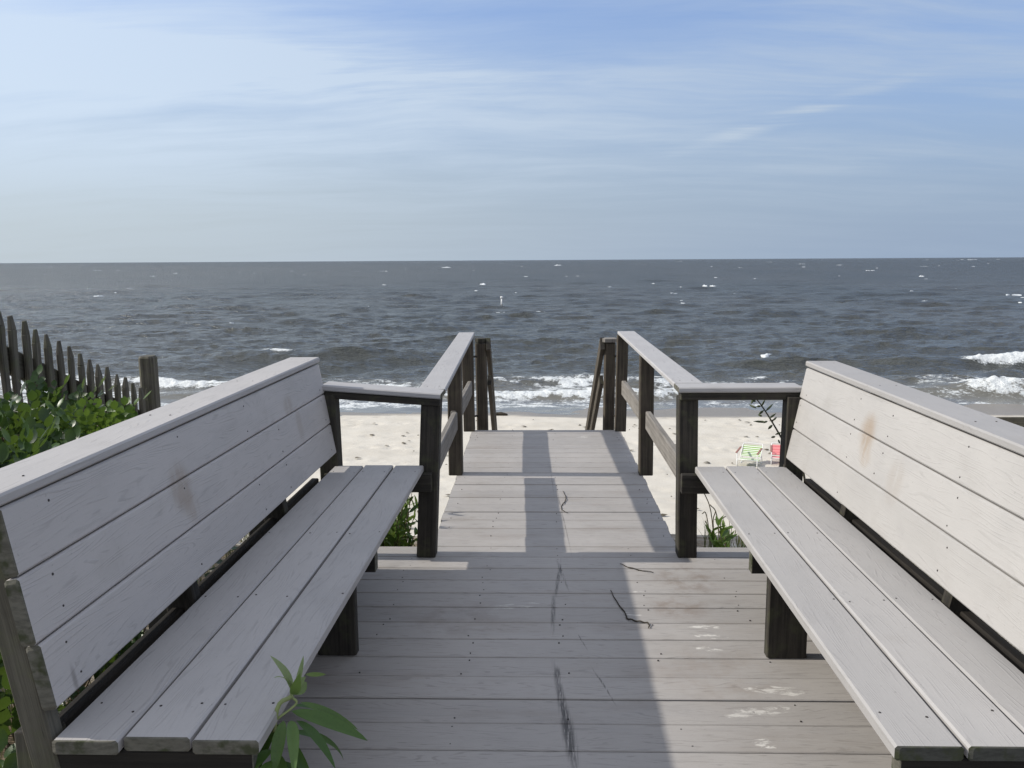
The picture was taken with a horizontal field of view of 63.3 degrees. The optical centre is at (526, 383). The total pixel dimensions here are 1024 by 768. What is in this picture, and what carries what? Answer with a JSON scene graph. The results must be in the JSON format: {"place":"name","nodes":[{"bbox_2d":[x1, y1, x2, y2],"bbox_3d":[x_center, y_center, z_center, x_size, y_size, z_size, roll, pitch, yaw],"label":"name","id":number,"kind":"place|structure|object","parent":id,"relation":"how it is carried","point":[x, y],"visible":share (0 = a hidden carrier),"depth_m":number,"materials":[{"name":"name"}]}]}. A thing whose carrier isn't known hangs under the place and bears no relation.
{"place":"outdoors","nodes":[
{"label":"outdoors","id":0,"kind":"place"},
{"bbox_2d":[255,655,367,767],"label":"leafy shoot","id":1,"kind":"object","parent":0,"point":[324,716],"visible":0.94,"depth_m":1.81,"materials":[{"name":"green plant"}]},
{"bbox_2d":[0,257,1023,415],"bbox_3d":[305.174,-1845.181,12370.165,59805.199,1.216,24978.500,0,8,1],"label":"sea","id":2,"kind":"structure","parent":0,"point":[934,331],"depth_m":61.90,"materials":[{"name":"liquid"}]},
{"bbox_2d":[63,259,1023,357],"bbox_3d":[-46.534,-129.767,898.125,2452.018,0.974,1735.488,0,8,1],"label":"whitecaps","id":3,"kind":"object","parent":2,"relation":"on","point":[765,355],"visible":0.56,"depth_m":142.60,"materials":[{"name":"liquid"}]},
{"bbox_2d":[0,404,1023,760],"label":"sand","id":4,"kind":"structure","parent":0,"point":[722,432],"depth_m":19.97,"materials":[{"name":"beige sand"}]},
{"bbox_2d":[0,364,114,461],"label":"rose bush","id":5,"kind":"object","parent":4,"relation":"on","point":[18,413],"visible":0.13,"depth_m":4.83,"materials":[{"name":"green plant"}]},
{"bbox_2d":[0,311,160,417],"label":"picket fence","id":6,"kind":"object","parent":4,"relation":"on","point":[16,365],"visible":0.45,"depth_m":6.58,"materials":[{"name":"brown wood"}]},
{"bbox_2d":[16,390,151,443],"bbox_3d":[-2.510,0.612,5.052,1.076,1.170,1.202,0,8,1],"label":"rose bush","id":7,"kind":"object","parent":4,"relation":"on","point":[88,420],"visible":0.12,"depth_m":4.87,"materials":[{"name":"green plant"}]},
{"bbox_2d":[0,580,197,767],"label":"rose bush","id":8,"kind":"object","parent":4,"relation":"on","point":[6,701],"visible":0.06,"depth_m":2.25,"materials":[{"name":"green plant"}]},
{"bbox_2d":[0,411,236,746],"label":"rose bush","id":9,"kind":"object","parent":4,"relation":"on","point":[29,445],"visible":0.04,"depth_m":3.63,"materials":[{"name":"green plant"}]},
{"bbox_2d":[380,493,417,546],"bbox_3d":[-0.877,0.916,4.881,0.689,0.818,0.759,0,8,1],"label":"leafy plant","id":10,"kind":"object","parent":4,"relation":"on","point":[397,535],"visible":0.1,"depth_m":4.68,"materials":[{"name":"green plant"}]},
{"bbox_2d":[496,412,507,415],"bbox_3d":[-0.764,0.858,23.830,0.450,0.117,0.121,0,8,1],"label":"driftwood","id":11,"kind":"object","parent":4,"relation":"on","point":[502,413],"visible":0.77,"depth_m":23.80,"materials":[{"name":"wood"}]},
{"bbox_2d":[355,419,779,527],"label":"seaweed scraps","id":12,"kind":"object","parent":4,"relation":"on","point":[662,514],"visible":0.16,"depth_m":19.01,"materials":[{"name":"brown plant"}]},
{"bbox_2d":[705,515,744,547],"bbox_3d":[1.225,1.040,4.786,0.377,0.600,0.574,-6,10,-35],"label":"leafy plant","id":13,"kind":"object","parent":4,"relation":"on","point":[724,531],"visible":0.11,"depth_m":4.82,"materials":[{"name":"green plant"}]},
{"bbox_2d":[735,442,762,466],"bbox_3d":[4.552,1.463,16.919,0.458,0.398,0.700,4,9,25],"label":"beach chair","id":14,"kind":"object","parent":4,"relation":"on","point":[751,451],"visible":0.97,"depth_m":17.04,"materials":[{"name":"green fabric"}]},
{"bbox_2d":[770,444,779,464],"bbox_3d":[5.228,1.454,17.022,0.458,0.360,0.724,2,9,16],"label":"beach chair","id":15,"kind":"object","parent":4,"relation":"on","point":[774,449],"visible":0.42,"depth_m":17.14,"materials":[{"name":"fabric"}]},
{"bbox_2d":[749,400,805,481],"bbox_3d":[1.481,0.714,4.924,0.354,1.335,0.095,0,8,1],"label":"dried stalk","id":16,"kind":"object","parent":4,"relation":"on","point":[769,417],"visible":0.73,"depth_m":4.85,"materials":[{"name":"black plant"}]},
{"bbox_2d":[996,417,1023,426],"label":"timber bulkhead","id":17,"kind":"object","parent":4,"relation":"on","point":[1019,421],"visible":0.04,"depth_m":18.53,"materials":[{"name":"wood"}]},
{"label":"stairs","id":18,"kind":"structure","parent":4,"relation":"on","visible":0},
{"bbox_2d":[474,338,496,429],"bbox_3d":[-0.383,1.095,9.273,0.216,3.578,4.062,0,8,1],"label":"stair railing","id":19,"kind":"object","parent":18,"relation":"attached to","point":[483,361],"visible":0.52,"depth_m":7.22,"materials":[{"name":"brown wood"}]},
{"bbox_2d":[585,337,616,429],"bbox_3d":[0.715,1.093,9.243,0.210,3.578,4.068,0,8,-1],"label":"stair railing","id":20,"kind":"object","parent":18,"relation":"attached to","point":[607,348],"visible":0.51,"depth_m":7.20,"materials":[{"name":"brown wood"}]},
{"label":"deck joists","id":21,"kind":"structure","parent":4,"relation":"on","visible":0},
{"bbox_2d":[262,430,891,767],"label":"boardwalk","id":22,"kind":"structure","parent":21,"relation":"on","point":[499,630],"depth_m":3.10,"materials":[{"name":"grey wood"}]},
{"bbox_2d":[0,357,431,767],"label":"bench","id":23,"kind":"object","parent":22,"relation":"on","point":[116,538],"visible":1,"depth_m":2.14,"materials":[{"name":"grey wood"}]},
{"bbox_2d":[322,332,474,557],"bbox_3d":[-0.652,0.200,5.528,0.582,0.862,3.142,0,8,1],"label":"boardwalk railing","id":24,"kind":"object","parent":22,"relation":"on","point":[452,371],"visible":0.96,"depth_m":4.05,"materials":[{"name":"grey wood"}]},
{"bbox_2d":[610,590,649,627],"bbox_3d":[0.405,0.934,3.452,0.064,0.010,0.395,-3,9,-19],"label":"seaweed strand","id":25,"kind":"object","parent":22,"relation":"on","point":[627,618],"visible":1,"depth_m":3.35},
{"bbox_2d":[622,564,653,572],"bbox_3d":[0.512,0.867,3.898,0.183,0.009,0.018,6,11,38],"label":"seaweed strand","id":26,"kind":"object","parent":22,"relation":"on","point":[637,569],"visible":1,"depth_m":3.89},
{"bbox_2d":[614,331,801,557],"bbox_3d":[1.024,0.202,5.487,0.628,0.848,3.142,0,8,1],"label":"boardwalk railing","id":27,"kind":"object","parent":22,"relation":"on","point":[680,456],"visible":0.96,"depth_m":4.07,"materials":[{"name":"grey wood"}]},
{"bbox_2d":[680,361,1023,767],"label":"bench","id":28,"kind":"object","parent":22,"relation":"on","point":[928,670],"visible":0.98,"depth_m":2.42,"materials":[{"name":"grey wood"}]},
{"bbox_2d":[0,521,1023,759],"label":"dune grass","id":29,"kind":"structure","parent":0,"point":[245,538],"depth_m":5.33,"materials":[{"name":"green plant"}]},
{"bbox_2d":[702,494,725,546],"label":"dry grass stalks","id":30,"kind":"object","parent":29,"relation":"on","point":[707,523],"visible":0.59,"depth_m":5.01,"materials":[{"name":"plant"}]},
{"bbox_2d":[0,0,1023,262],"label":"sky","id":31,"kind":"structure","parent":0,"point":[131,130],"materials":[{"name":"blue"}]}
]}

